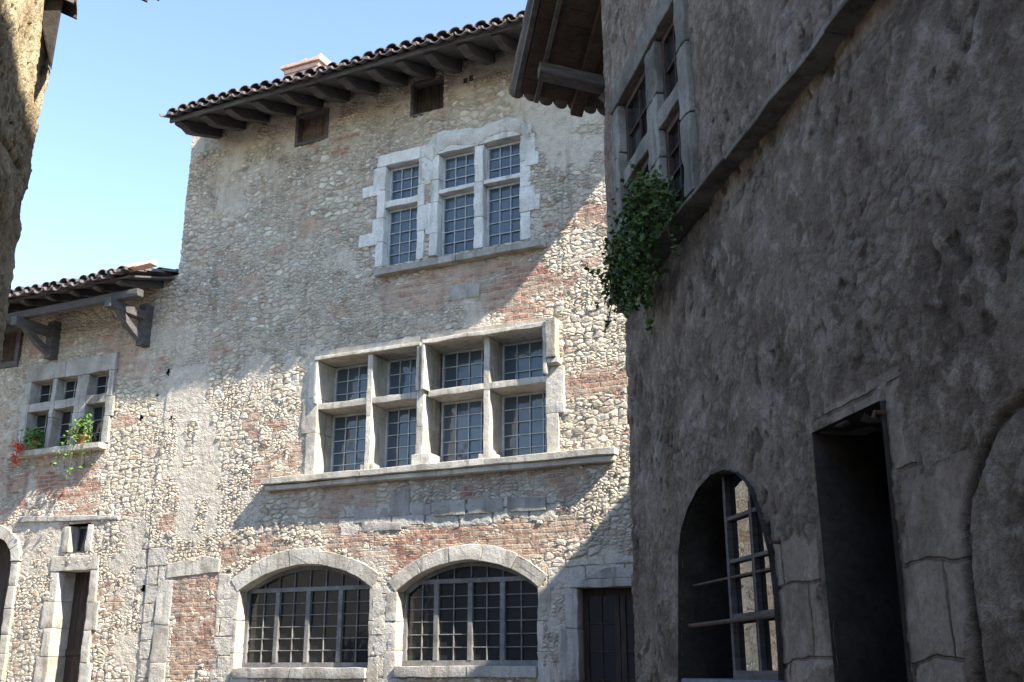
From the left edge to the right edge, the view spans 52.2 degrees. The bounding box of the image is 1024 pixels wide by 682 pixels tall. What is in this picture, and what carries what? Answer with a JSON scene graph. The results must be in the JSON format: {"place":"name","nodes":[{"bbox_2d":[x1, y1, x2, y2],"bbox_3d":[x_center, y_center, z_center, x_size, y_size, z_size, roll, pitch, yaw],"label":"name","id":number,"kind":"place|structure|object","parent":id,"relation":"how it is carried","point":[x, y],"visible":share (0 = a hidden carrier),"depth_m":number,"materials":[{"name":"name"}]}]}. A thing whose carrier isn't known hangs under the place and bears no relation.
{"place":"outdoors","nodes":[
{"label":"outdoors","id":0,"kind":"place"},
{"bbox_2d":[11,0,526,288],"label":"sky","id":1,"kind":"structure","parent":0,"point":[108,183],"materials":[{"name":"blue"}]},
{"label":"ground","id":2,"kind":"structure","parent":0,"visible":0},
{"bbox_2d":[0,0,158,367],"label":"house","id":3,"kind":"structure","parent":2,"relation":"on","point":[28,32],"depth_m":4.73,"materials":[{"name":"grey stone"}]},
{"bbox_2d":[0,259,178,681],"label":"house","id":4,"kind":"structure","parent":2,"relation":"on","point":[74,552],"depth_m":17.21,"materials":[{"name":"stone"}]},
{"bbox_2d":[0,525,21,681],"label":"doorway","id":5,"kind":"structure","parent":4,"relation":"in","point":[10,547],"depth_m":17.34,"materials":[{"name":"stone"}]},
{"bbox_2d":[10,424,45,465],"bbox_3d":[-8.225,1.769,17.815,0.558,0.765,0.372,0,-17,0],"label":"potted plant","id":6,"kind":"object","parent":4,"relation":"on","point":[33,442],"visible":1,"depth_m":17.76,"materials":[{"name":"green plant"}]},
{"bbox_2d":[33,554,99,681],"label":"doorway","id":7,"kind":"structure","parent":4,"relation":"in","point":[67,620],"depth_m":16.71,"materials":[{"name":"stone"}]},
{"bbox_2d":[16,352,118,449],"bbox_3d":[-7.556,1.097,17.950,2.200,1.568,0.286,-8,-19,24],"label":"window","id":8,"kind":"structure","parent":4,"relation":"in","point":[76,388],"depth_m":17.93,"materials":[{"name":"grey stone"}]},
{"bbox_2d":[50,413,93,476],"bbox_3d":[-7.198,1.713,17.242,0.692,1.132,0.528,0,-17,0],"label":"potted plant","id":9,"kind":"object","parent":4,"relation":"on","point":[81,433],"visible":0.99,"depth_m":17.31,"materials":[{"name":"green plant"}]},
{"bbox_2d":[62,524,94,552],"bbox_3d":[-6.949,3.235,17.020,0.653,0.440,0.350,-8,-19,24],"label":"window","id":10,"kind":"structure","parent":4,"relation":"in","point":[75,539],"depth_m":17.01,"materials":[{"name":"stone"}]},
{"bbox_2d":[137,10,635,681],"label":"stone house","id":11,"kind":"structure","parent":2,"relation":"on","point":[395,442],"depth_m":15.20,"materials":[{"name":"white stone"}]},
{"bbox_2d":[148,556,230,681],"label":"blocked doorway","id":12,"kind":"structure","parent":11,"relation":"in","point":[207,564],"depth_m":15.64,"materials":[{"name":"stone"}]},
{"bbox_2d":[223,547,384,681],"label":"window","id":13,"kind":"structure","parent":11,"relation":"in","point":[310,615],"depth_m":14.84,"materials":[{"name":"stone"}]},
{"bbox_2d":[301,336,421,474],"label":"window","id":14,"kind":"structure","parent":11,"relation":"in","point":[360,413],"depth_m":15.48,"materials":[{"name":"stone"}]},
{"bbox_2d":[372,145,427,267],"bbox_3d":[-1.659,-2.027,15.966,1.008,1.875,0.244,-8,-19,24],"label":"window","id":15,"kind":"structure","parent":11,"relation":"in","point":[400,224],"depth_m":15.97,"materials":[{"name":"white stone"}]},
{"bbox_2d":[383,544,555,681],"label":"window","id":16,"kind":"structure","parent":11,"relation":"in","point":[467,610],"depth_m":13.76,"materials":[{"name":"stone"}]},
{"bbox_2d":[425,118,535,256],"bbox_3d":[-0.456,-2.275,15.410,1.821,2.009,0.308,-8,-19,24],"label":"window","id":17,"kind":"structure","parent":11,"relation":"in","point":[480,175],"depth_m":15.46,"materials":[{"name":"white stone"}]},
{"bbox_2d":[421,317,565,461],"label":"window","id":18,"kind":"structure","parent":11,"relation":"in","point":[502,393],"depth_m":14.58,"materials":[{"name":"stone"}]},
{"bbox_2d":[558,567,635,681],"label":"doorway","id":19,"kind":"structure","parent":11,"relation":"in","point":[597,641],"depth_m":12.86,"materials":[{"name":"brown wood"}]},
{"bbox_2d":[508,0,604,116],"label":"gable house","id":20,"kind":"structure","parent":2,"relation":"on","point":[559,62],"depth_m":10.40,"materials":[{"name":"wood"}]},
{"bbox_2d":[601,0,1023,681],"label":"corner house","id":21,"kind":"structure","parent":2,"relation":"on","point":[825,386],"depth_m":4.83,"materials":[{"name":"stone"}]},
{"bbox_2d":[580,161,686,338],"bbox_3d":[0.866,-0.587,7.099,0.522,1.057,1.378,4,-18,-12],"label":"ivy plant","id":22,"kind":"object","parent":21,"relation":"on","point":[630,277],"visible":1,"depth_m":7.00,"materials":[{"name":"green plant"}]},
{"bbox_2d":[609,0,698,253],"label":"window","id":23,"kind":"structure","parent":21,"relation":"in","point":[648,82],"depth_m":7.30,"materials":[{"name":"stone"}]},
{"bbox_2d":[678,470,785,681],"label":"window","id":24,"kind":"structure","parent":21,"relation":"in","point":[729,630],"depth_m":6.05,"materials":[{"name":"metal"}]},
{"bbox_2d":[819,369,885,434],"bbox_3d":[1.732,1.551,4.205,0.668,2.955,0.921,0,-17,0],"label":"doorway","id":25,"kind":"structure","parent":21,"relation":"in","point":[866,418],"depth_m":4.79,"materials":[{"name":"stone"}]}
]}

